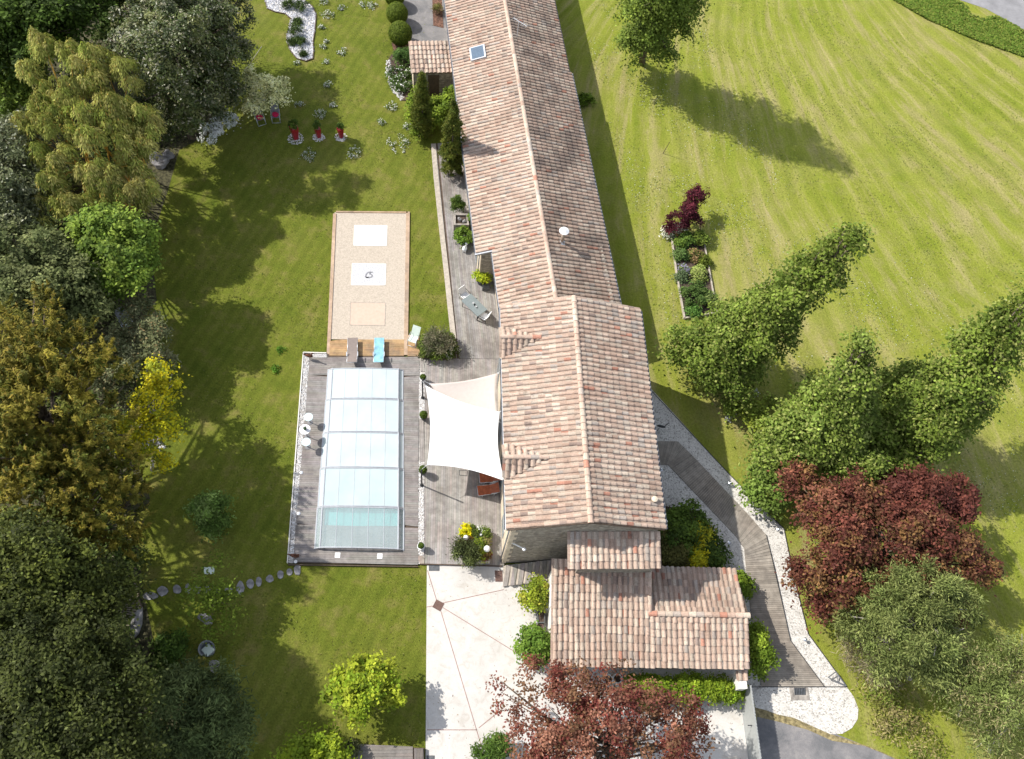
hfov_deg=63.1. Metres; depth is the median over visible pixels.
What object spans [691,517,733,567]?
mixed shrub
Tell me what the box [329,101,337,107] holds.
flower clump
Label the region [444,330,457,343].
mixed plant
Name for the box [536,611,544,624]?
wall planter
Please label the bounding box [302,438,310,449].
bar stool
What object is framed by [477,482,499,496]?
wooden lounger
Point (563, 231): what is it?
chimney flue
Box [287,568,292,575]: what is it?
stepping stone
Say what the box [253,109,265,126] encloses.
folding chair
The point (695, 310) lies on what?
bed plant
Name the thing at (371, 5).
flower clump
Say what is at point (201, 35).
evergreen tree
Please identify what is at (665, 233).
bed plant
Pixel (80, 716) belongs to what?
shade tree
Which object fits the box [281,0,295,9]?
grass tuft
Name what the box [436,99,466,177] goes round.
cypress tree
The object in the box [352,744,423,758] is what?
deck
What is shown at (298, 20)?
grass tuft
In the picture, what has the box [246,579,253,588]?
stepping stone
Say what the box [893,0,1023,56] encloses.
bank grass
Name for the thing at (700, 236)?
bed plant
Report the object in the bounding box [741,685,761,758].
sliding gate
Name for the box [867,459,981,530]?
red maple
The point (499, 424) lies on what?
window
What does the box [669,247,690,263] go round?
bed plant
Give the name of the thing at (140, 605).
slatted bridge
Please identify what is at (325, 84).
flower clump
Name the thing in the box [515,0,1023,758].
ground
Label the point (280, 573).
stepping stone
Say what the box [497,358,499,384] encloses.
window
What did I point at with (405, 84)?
peony bush
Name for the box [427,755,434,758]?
door mat
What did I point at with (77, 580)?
shade tree
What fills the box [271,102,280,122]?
folding chair
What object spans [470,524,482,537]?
planter flower
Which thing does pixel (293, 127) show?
red pot
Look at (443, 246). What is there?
terrace edging
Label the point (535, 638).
patio shrub
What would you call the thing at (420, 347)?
mixed plant
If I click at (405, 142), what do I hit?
flower clump
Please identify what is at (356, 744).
potted fern
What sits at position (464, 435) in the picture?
white sail
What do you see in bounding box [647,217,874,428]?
broadleaf tree
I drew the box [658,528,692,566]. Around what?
mixed shrub
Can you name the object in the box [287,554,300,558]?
metal bird
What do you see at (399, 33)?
clipped box ball
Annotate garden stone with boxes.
[197,613,211,624]
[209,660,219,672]
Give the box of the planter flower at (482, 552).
[478,545,492,563]
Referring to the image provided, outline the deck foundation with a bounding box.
[288,355,418,564]
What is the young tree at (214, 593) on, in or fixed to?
on the garden lawn at (354, 604)
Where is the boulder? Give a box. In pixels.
[129,607,142,638]
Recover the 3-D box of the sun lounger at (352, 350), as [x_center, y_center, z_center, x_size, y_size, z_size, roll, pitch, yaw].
[-10.249,-1.832,53.573,0.750,0.706,2.026,-2,63,-7]
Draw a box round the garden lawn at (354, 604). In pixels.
[134,0,514,758]
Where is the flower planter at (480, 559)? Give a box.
[462,535,489,563]
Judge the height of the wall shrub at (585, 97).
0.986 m
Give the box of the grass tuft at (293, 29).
[283,22,304,34]
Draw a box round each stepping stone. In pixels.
[143,592,157,599]
[157,586,167,596]
[173,585,180,593]
[236,581,244,593]
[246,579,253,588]
[256,577,261,586]
[266,575,273,582]
[277,570,283,578]
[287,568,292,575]
[294,565,300,574]
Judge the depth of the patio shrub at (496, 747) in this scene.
43.01 m
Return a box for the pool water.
[324,506,397,525]
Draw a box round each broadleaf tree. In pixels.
[0,0,130,97]
[59,200,174,311]
[608,0,714,81]
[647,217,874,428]
[721,325,910,499]
[859,270,1023,484]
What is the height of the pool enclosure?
0.407 m
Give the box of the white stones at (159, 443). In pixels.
[142,438,165,450]
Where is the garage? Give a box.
[546,559,750,669]
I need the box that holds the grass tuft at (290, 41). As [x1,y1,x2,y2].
[286,35,296,47]
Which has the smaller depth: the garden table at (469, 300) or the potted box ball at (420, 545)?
the potted box ball at (420, 545)
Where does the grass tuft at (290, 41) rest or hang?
on the island bed at (302, 26)
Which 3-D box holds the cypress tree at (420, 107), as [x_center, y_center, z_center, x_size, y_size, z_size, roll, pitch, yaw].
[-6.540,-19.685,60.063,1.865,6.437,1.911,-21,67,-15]
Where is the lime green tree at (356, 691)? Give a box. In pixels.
[316,649,408,733]
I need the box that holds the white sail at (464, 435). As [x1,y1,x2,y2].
[422,381,503,479]
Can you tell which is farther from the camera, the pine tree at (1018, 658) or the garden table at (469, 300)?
the garden table at (469, 300)
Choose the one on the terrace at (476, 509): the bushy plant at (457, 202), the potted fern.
the bushy plant at (457, 202)
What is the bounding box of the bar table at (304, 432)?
[299,424,310,437]
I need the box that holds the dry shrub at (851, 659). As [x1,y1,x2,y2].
[829,622,905,694]
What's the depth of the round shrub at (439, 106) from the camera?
61.89 m
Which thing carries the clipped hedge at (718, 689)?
on the patio
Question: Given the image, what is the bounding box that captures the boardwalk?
[657,441,822,685]
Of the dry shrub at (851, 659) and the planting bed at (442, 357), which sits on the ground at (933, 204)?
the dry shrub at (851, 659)
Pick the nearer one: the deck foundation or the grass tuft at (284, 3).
the deck foundation
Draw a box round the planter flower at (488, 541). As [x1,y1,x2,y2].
[478,535,491,546]
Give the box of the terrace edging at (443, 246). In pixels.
[431,144,455,338]
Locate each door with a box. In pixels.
[428,75,438,95]
[546,585,550,611]
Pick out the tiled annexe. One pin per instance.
(431, 60)
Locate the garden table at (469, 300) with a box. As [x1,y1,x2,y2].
[461,294,486,318]
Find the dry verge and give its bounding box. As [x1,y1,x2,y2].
[755,708,895,758]
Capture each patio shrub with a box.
[469,728,517,758]
[510,620,550,671]
[512,572,549,615]
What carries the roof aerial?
on the long house at (531, 186)
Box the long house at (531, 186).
[443,0,621,318]
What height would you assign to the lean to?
6.520 m
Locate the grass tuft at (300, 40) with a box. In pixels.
[293,34,307,45]
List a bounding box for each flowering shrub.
[197,111,240,145]
[237,63,295,120]
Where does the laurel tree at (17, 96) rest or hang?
on the woodland floor
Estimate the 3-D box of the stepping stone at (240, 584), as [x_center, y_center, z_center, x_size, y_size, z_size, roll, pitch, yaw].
[-15.180,11.646,46.658,0.474,0.075,0.744,11,62,0]
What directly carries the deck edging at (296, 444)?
on the garden lawn at (354, 604)
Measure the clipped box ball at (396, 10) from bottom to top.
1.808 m
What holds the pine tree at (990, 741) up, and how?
on the ground at (933, 204)
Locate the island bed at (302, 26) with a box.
[267,1,314,58]
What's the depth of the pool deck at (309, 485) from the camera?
49.48 m
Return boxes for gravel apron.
[752,687,857,733]
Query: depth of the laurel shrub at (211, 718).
39.89 m
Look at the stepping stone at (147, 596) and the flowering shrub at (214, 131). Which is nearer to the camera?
the stepping stone at (147, 596)
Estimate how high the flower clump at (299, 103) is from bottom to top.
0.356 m
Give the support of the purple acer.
on the ground at (933, 204)
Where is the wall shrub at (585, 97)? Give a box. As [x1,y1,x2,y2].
[578,92,596,108]
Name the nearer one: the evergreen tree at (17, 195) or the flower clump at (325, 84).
the evergreen tree at (17, 195)
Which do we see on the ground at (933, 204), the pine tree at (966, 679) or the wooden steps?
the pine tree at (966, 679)
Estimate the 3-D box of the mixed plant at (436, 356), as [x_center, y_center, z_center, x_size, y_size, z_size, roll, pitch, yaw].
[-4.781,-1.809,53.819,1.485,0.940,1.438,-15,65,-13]
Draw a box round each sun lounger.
[346,338,357,362]
[373,338,384,361]
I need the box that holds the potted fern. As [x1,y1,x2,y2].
[343,737,363,758]
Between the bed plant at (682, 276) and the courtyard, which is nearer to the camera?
the bed plant at (682, 276)
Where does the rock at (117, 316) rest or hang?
on the woodland floor
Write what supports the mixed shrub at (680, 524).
on the shrub bed at (666, 507)
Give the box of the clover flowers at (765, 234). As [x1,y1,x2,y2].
[591,9,1023,529]
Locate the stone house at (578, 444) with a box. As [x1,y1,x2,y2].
[497,295,667,562]
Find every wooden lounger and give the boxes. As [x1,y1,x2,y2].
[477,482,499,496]
[479,473,499,482]
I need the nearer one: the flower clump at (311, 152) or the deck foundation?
the deck foundation
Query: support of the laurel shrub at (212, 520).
on the garden lawn at (354, 604)
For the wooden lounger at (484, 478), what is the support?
on the terrace at (476, 509)
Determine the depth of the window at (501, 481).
49.49 m
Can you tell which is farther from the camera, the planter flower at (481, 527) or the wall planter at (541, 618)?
the planter flower at (481, 527)
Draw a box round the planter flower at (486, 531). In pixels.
[479,525,492,538]
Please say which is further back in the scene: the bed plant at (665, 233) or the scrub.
the bed plant at (665, 233)
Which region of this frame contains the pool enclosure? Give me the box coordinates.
[314,368,404,550]
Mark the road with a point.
(1012, 11)
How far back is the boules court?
56.52 m
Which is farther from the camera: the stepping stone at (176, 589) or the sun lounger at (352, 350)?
the sun lounger at (352, 350)
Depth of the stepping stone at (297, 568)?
47.35 m
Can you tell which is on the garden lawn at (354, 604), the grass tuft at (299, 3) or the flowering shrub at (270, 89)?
the flowering shrub at (270, 89)
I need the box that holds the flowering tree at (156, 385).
[114,353,192,485]
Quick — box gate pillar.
[727,670,747,690]
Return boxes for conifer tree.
[0,278,155,534]
[0,449,158,563]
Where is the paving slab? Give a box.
[204,567,213,573]
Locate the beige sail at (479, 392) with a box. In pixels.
[424,373,500,422]
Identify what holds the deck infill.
on the pebble bed at (420, 372)
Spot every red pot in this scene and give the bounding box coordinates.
[287,119,303,144]
[311,120,324,141]
[335,122,346,141]
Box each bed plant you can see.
[659,226,674,241]
[669,230,697,248]
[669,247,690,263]
[671,269,689,283]
[673,222,687,233]
[677,262,690,274]
[678,279,708,307]
[683,301,702,320]
[687,247,705,263]
[688,263,710,283]
[689,229,711,247]
[697,252,713,267]
[700,289,718,307]
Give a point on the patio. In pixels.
(479, 654)
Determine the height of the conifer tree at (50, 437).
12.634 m
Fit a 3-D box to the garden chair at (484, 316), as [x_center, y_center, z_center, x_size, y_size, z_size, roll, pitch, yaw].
[-1.852,-4.261,55.488,0.831,0.990,0.616,26,63,8]
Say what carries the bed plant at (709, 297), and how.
in the raised bed at (691, 264)
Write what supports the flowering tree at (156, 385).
on the garden lawn at (354, 604)
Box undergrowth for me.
[0,4,209,756]
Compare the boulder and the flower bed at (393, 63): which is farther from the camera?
the flower bed at (393, 63)
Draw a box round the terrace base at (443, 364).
[424,144,501,563]
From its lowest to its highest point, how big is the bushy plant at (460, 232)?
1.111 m
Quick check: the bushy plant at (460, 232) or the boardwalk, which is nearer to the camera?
the boardwalk
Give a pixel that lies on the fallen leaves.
(520, 666)
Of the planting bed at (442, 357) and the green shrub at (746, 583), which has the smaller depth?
the green shrub at (746, 583)
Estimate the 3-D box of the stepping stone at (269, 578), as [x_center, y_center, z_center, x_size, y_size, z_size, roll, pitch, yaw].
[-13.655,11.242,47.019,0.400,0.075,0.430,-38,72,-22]
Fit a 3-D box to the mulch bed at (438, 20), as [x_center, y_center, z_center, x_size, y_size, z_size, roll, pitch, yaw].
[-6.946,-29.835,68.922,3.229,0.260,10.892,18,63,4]
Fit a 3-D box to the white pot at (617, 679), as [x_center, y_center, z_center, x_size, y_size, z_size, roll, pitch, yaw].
[5.798,16.524,46.055,0.540,0.330,0.532,11,62,0]
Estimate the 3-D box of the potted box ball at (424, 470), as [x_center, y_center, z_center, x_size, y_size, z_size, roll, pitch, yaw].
[-5.345,5.481,50.167,0.544,0.908,0.557,11,62,0]
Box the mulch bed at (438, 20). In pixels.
[392,0,443,50]
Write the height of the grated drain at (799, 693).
0.116 m
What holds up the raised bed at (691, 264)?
on the ground at (933, 204)
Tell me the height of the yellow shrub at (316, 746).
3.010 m
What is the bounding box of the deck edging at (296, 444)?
[287,352,326,562]
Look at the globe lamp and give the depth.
47.79 m
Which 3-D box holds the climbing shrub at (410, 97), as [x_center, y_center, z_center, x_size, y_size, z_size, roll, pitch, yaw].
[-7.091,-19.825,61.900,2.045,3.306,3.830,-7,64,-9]
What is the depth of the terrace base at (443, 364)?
54.94 m
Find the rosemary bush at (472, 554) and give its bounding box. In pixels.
[445,534,482,568]
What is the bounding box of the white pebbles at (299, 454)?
[288,354,326,562]
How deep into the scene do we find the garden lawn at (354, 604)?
53.72 m
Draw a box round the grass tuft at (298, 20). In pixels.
[292,16,303,25]
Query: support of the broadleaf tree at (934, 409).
on the ground at (933, 204)
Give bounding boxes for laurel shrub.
[139,651,267,758]
[148,626,196,667]
[182,489,237,545]
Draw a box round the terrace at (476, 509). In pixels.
[425,143,503,565]
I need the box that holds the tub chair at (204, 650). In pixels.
[198,640,214,656]
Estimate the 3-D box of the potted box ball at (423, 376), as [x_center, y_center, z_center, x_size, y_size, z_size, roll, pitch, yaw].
[-5.659,-0.080,53.057,0.460,0.800,0.453,11,62,0]
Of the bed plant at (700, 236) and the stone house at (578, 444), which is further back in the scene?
the bed plant at (700, 236)
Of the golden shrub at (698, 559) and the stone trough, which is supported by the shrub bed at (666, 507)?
the golden shrub at (698, 559)
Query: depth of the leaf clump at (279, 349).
53.50 m
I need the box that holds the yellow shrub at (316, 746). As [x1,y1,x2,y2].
[264,719,361,758]
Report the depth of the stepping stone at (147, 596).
45.98 m
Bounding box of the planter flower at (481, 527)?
[474,525,483,537]
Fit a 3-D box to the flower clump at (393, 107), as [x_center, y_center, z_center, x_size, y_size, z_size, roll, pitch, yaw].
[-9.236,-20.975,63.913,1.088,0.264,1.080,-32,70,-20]
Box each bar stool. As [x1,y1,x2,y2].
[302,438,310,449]
[304,413,312,424]
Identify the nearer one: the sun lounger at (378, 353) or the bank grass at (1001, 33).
the sun lounger at (378, 353)
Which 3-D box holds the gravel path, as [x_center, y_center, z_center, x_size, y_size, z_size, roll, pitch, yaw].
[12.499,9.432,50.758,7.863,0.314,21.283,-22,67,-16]
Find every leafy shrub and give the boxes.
[723,391,784,436]
[732,454,801,521]
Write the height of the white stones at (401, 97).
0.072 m
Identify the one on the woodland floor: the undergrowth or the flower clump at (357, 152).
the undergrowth
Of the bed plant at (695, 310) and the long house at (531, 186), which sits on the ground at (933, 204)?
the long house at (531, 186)
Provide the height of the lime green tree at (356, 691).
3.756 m
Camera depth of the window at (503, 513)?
47.82 m
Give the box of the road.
[961,0,1023,28]
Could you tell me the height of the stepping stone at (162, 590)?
0.075 m
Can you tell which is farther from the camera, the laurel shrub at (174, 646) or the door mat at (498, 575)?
the door mat at (498, 575)
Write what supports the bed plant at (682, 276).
in the raised bed at (691, 264)
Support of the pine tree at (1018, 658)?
on the ground at (933, 204)
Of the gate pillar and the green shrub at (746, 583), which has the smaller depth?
the gate pillar
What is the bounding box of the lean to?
[566,531,661,572]
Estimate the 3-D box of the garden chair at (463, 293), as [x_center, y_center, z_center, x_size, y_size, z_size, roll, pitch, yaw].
[-3.148,-5.690,56.093,0.616,0.990,0.831,-39,73,-22]
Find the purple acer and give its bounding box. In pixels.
[662,182,710,235]
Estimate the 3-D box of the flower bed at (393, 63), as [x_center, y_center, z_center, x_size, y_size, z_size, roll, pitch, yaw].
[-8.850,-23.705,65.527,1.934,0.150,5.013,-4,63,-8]
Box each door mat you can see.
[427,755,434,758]
[429,565,438,570]
[495,570,502,581]
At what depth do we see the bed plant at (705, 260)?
59.35 m
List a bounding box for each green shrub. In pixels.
[736,565,758,602]
[748,616,780,682]
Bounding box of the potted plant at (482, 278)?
[471,269,492,285]
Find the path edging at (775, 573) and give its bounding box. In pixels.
[651,390,846,686]
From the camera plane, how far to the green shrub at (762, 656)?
45.94 m
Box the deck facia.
[288,564,501,566]
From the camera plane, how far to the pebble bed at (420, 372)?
51.21 m
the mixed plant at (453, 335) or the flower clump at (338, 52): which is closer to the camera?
the mixed plant at (453, 335)
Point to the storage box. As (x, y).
(485, 287)
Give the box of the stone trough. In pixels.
[453,213,468,230]
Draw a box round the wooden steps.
[503,560,551,586]
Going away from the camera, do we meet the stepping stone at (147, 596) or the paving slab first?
the stepping stone at (147, 596)
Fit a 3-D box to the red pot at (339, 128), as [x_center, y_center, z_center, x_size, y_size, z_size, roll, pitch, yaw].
[-12.694,-18.399,61.554,0.937,1.448,0.904,11,62,0]
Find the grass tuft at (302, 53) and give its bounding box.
[297,47,308,57]
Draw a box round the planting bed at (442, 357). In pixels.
[420,339,455,360]
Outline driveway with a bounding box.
[757,717,893,758]
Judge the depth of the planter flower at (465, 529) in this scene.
48.41 m
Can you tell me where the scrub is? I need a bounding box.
[851,668,954,758]
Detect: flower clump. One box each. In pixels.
[294,100,304,105]
[299,146,317,161]
[312,108,326,119]
[321,9,334,19]
[323,80,332,88]
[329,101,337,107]
[336,47,346,56]
[346,145,361,158]
[367,1,378,10]
[376,118,386,124]
[384,100,397,110]
[386,133,409,153]
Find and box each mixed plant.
[416,340,431,360]
[420,323,463,355]
[428,344,445,364]
[443,339,461,360]
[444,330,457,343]
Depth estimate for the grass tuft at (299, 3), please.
67.45 m
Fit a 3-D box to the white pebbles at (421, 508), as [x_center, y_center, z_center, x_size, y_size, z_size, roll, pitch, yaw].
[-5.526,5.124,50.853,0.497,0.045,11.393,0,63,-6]
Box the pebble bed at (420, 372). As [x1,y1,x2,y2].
[289,358,424,563]
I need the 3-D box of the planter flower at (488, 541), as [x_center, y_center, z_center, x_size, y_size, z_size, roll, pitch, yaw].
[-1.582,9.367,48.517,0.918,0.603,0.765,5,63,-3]
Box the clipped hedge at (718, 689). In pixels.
[614,669,745,708]
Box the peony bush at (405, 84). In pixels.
[384,63,412,95]
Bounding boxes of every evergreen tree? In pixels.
[0,104,71,257]
[0,219,128,367]
[100,0,258,148]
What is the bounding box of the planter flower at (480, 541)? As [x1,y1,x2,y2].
[473,537,485,547]
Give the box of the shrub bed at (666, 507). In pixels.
[662,506,707,566]
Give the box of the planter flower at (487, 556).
[482,552,492,561]
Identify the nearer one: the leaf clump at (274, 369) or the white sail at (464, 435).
the white sail at (464, 435)
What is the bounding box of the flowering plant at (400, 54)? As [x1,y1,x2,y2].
[389,46,409,66]
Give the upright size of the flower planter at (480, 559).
0.500 m
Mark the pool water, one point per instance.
(377, 517)
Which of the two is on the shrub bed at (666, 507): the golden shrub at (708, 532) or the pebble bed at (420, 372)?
the golden shrub at (708, 532)
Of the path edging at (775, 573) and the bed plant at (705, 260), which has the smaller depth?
the path edging at (775, 573)
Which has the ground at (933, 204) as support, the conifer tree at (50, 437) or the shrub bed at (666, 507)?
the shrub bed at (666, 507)
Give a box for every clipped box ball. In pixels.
[385,0,403,4]
[386,1,407,23]
[388,20,411,46]
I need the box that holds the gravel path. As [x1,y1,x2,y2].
[651,389,843,686]
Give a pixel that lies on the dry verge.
(769, 715)
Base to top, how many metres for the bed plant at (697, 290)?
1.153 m
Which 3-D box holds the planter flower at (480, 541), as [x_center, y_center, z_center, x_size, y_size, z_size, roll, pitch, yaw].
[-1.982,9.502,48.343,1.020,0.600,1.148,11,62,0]
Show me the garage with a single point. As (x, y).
(673, 617)
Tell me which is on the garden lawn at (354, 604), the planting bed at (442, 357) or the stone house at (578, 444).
the planting bed at (442, 357)
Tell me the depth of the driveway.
45.56 m
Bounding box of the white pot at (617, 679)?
[613,673,621,683]
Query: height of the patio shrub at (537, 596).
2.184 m
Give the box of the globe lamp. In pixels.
[484,545,489,551]
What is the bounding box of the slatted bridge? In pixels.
[112,554,141,625]
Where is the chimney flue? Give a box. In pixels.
[559,227,568,244]
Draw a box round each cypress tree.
[409,70,435,140]
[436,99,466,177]
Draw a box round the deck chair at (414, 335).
[407,325,420,347]
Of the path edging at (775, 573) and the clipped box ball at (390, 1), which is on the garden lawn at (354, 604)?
the clipped box ball at (390, 1)
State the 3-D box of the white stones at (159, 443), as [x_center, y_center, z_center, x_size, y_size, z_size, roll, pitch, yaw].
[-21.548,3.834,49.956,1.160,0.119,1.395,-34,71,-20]
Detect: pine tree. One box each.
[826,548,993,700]
[917,631,1020,738]
[956,670,1023,758]
[972,623,1023,707]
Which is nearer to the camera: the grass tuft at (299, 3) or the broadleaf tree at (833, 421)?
the broadleaf tree at (833, 421)
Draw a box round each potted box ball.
[417,542,424,549]
[419,374,426,381]
[419,410,427,420]
[419,465,426,474]
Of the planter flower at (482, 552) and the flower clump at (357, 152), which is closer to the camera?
the planter flower at (482, 552)
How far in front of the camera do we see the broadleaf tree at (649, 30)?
61.64 m
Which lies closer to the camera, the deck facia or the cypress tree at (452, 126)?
the deck facia
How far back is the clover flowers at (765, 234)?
61.60 m
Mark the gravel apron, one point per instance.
(831, 710)
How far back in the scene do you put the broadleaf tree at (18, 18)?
55.15 m
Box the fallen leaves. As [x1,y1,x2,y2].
[429,584,740,758]
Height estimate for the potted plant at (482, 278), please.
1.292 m
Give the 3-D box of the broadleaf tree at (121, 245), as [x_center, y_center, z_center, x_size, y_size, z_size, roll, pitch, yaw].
[-24.122,-6.881,50.847,6.668,8.111,6.280,11,62,0]
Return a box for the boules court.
[327,211,419,356]
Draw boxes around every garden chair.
[458,285,470,298]
[476,311,491,323]
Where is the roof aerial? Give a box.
[511,16,526,35]
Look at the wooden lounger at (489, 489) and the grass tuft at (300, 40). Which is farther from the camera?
the grass tuft at (300, 40)
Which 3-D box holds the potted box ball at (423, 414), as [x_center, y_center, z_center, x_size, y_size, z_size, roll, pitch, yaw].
[-5.494,2.262,51.802,0.555,0.919,0.535,11,62,0]
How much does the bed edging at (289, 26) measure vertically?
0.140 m
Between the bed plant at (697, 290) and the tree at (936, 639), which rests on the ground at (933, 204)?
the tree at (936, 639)
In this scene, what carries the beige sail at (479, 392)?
attached to the stone house at (578, 444)
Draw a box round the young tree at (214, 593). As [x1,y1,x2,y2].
[175,547,248,648]
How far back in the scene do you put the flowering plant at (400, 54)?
65.29 m
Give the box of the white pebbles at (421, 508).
[418,381,424,555]
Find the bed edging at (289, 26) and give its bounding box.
[264,0,316,61]
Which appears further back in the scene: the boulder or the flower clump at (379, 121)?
the flower clump at (379, 121)
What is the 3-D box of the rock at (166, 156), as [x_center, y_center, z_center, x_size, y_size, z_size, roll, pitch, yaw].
[-24.889,-15.711,59.571,1.721,1.085,1.436,-24,68,-17]
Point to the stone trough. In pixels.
(459, 219)
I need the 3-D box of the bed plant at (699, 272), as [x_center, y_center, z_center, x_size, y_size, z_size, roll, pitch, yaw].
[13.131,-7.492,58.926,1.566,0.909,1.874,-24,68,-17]
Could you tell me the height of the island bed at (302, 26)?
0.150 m
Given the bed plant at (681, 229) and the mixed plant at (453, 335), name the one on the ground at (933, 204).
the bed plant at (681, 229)
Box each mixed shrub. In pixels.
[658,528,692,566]
[660,498,712,561]
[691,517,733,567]
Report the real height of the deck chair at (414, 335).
0.994 m
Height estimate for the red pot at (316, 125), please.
1.672 m
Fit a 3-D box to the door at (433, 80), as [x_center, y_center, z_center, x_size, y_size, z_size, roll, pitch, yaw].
[-6.024,-22.565,64.039,0.850,2.050,0.029,-4,63,-8]
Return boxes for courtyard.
[402,0,447,40]
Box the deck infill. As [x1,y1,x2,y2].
[418,358,424,563]
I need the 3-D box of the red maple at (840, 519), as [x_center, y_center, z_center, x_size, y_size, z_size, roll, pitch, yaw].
[21.141,9.816,47.454,14.238,6.970,9.573,11,62,0]
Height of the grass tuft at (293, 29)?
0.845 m
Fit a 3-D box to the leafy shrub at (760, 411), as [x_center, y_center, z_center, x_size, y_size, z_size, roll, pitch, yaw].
[15.601,1.708,53.817,3.703,2.009,3.962,38,66,14]
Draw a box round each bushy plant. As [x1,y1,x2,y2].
[449,194,466,212]
[452,225,472,249]
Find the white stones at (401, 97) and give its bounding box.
[386,59,404,100]
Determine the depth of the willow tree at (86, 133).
51.05 m
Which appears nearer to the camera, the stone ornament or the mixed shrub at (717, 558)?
the mixed shrub at (717, 558)
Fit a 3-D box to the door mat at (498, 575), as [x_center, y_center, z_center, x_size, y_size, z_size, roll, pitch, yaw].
[-0.768,11.365,48.230,0.446,0.030,0.654,1,63,-5]
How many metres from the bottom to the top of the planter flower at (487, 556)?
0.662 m
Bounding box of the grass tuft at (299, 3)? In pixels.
[292,0,311,12]
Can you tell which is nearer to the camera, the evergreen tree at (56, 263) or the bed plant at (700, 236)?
the evergreen tree at (56, 263)
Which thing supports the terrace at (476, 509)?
on the terrace base at (443, 364)
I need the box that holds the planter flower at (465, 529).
[456,522,473,537]
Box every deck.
[293,357,418,564]
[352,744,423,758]
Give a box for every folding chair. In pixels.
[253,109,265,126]
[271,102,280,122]
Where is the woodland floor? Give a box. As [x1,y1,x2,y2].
[0,0,233,756]
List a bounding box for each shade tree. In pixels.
[0,498,169,658]
[0,578,181,758]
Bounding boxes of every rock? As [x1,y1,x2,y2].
[115,307,132,326]
[149,149,174,169]
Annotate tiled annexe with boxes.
[408,40,453,95]
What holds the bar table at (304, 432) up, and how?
on the pool deck at (309, 485)
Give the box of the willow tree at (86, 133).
[8,26,166,228]
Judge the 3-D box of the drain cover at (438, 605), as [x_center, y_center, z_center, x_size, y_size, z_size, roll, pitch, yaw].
[-4.163,12.769,47.166,0.518,0.020,0.499,25,63,7]
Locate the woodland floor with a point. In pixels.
(163, 179)
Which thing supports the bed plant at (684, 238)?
in the raised bed at (691, 264)
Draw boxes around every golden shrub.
[685,546,709,567]
[687,519,716,550]
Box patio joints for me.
[427,570,515,752]
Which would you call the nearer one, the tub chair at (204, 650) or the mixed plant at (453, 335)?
the tub chair at (204, 650)
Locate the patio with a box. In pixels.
[426,565,748,758]
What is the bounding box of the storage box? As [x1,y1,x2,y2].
[482,284,489,290]
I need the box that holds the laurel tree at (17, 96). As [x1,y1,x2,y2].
[0,50,57,133]
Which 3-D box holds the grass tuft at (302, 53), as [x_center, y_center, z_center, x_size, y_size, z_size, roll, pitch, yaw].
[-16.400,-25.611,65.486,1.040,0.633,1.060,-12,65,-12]
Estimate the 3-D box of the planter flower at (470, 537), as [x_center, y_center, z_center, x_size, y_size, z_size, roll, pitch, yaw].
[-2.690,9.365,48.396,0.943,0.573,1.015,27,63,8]
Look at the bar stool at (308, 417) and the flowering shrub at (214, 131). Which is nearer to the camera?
the bar stool at (308, 417)
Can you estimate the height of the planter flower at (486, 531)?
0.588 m
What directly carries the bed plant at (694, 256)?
in the raised bed at (691, 264)
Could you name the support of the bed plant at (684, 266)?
in the raised bed at (691, 264)
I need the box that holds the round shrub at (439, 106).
[424,84,455,131]
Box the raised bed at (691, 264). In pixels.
[671,236,713,319]
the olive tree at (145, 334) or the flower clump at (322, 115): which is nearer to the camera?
the olive tree at (145, 334)
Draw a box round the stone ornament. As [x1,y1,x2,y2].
[462,243,467,252]
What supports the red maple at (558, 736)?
on the patio
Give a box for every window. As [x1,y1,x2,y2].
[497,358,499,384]
[498,408,501,445]
[500,455,502,491]
[502,513,503,538]
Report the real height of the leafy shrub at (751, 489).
3.134 m
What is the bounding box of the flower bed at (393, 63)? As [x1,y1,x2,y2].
[387,54,412,100]
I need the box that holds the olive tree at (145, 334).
[88,291,181,406]
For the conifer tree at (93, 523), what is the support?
on the woodland floor
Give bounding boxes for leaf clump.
[270,364,281,374]
[277,346,287,354]
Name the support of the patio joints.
on the patio
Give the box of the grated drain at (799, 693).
[789,688,809,699]
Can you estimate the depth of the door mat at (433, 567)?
48.10 m
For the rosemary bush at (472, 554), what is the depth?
47.33 m
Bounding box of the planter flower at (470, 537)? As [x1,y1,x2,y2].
[459,535,472,544]
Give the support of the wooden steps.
on the patio
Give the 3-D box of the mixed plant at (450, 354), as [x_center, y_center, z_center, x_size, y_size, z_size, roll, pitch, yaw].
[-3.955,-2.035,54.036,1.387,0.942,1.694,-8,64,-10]
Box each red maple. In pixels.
[485,652,719,758]
[767,455,1007,633]
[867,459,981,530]
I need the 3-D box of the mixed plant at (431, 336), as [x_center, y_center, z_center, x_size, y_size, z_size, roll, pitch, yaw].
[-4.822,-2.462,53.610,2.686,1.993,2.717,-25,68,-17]
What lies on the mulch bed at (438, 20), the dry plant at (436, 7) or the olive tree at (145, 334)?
the dry plant at (436, 7)
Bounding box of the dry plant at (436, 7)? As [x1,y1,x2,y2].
[430,2,443,15]
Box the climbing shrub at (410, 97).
[402,85,423,142]
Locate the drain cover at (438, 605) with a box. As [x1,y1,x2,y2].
[433,599,443,610]

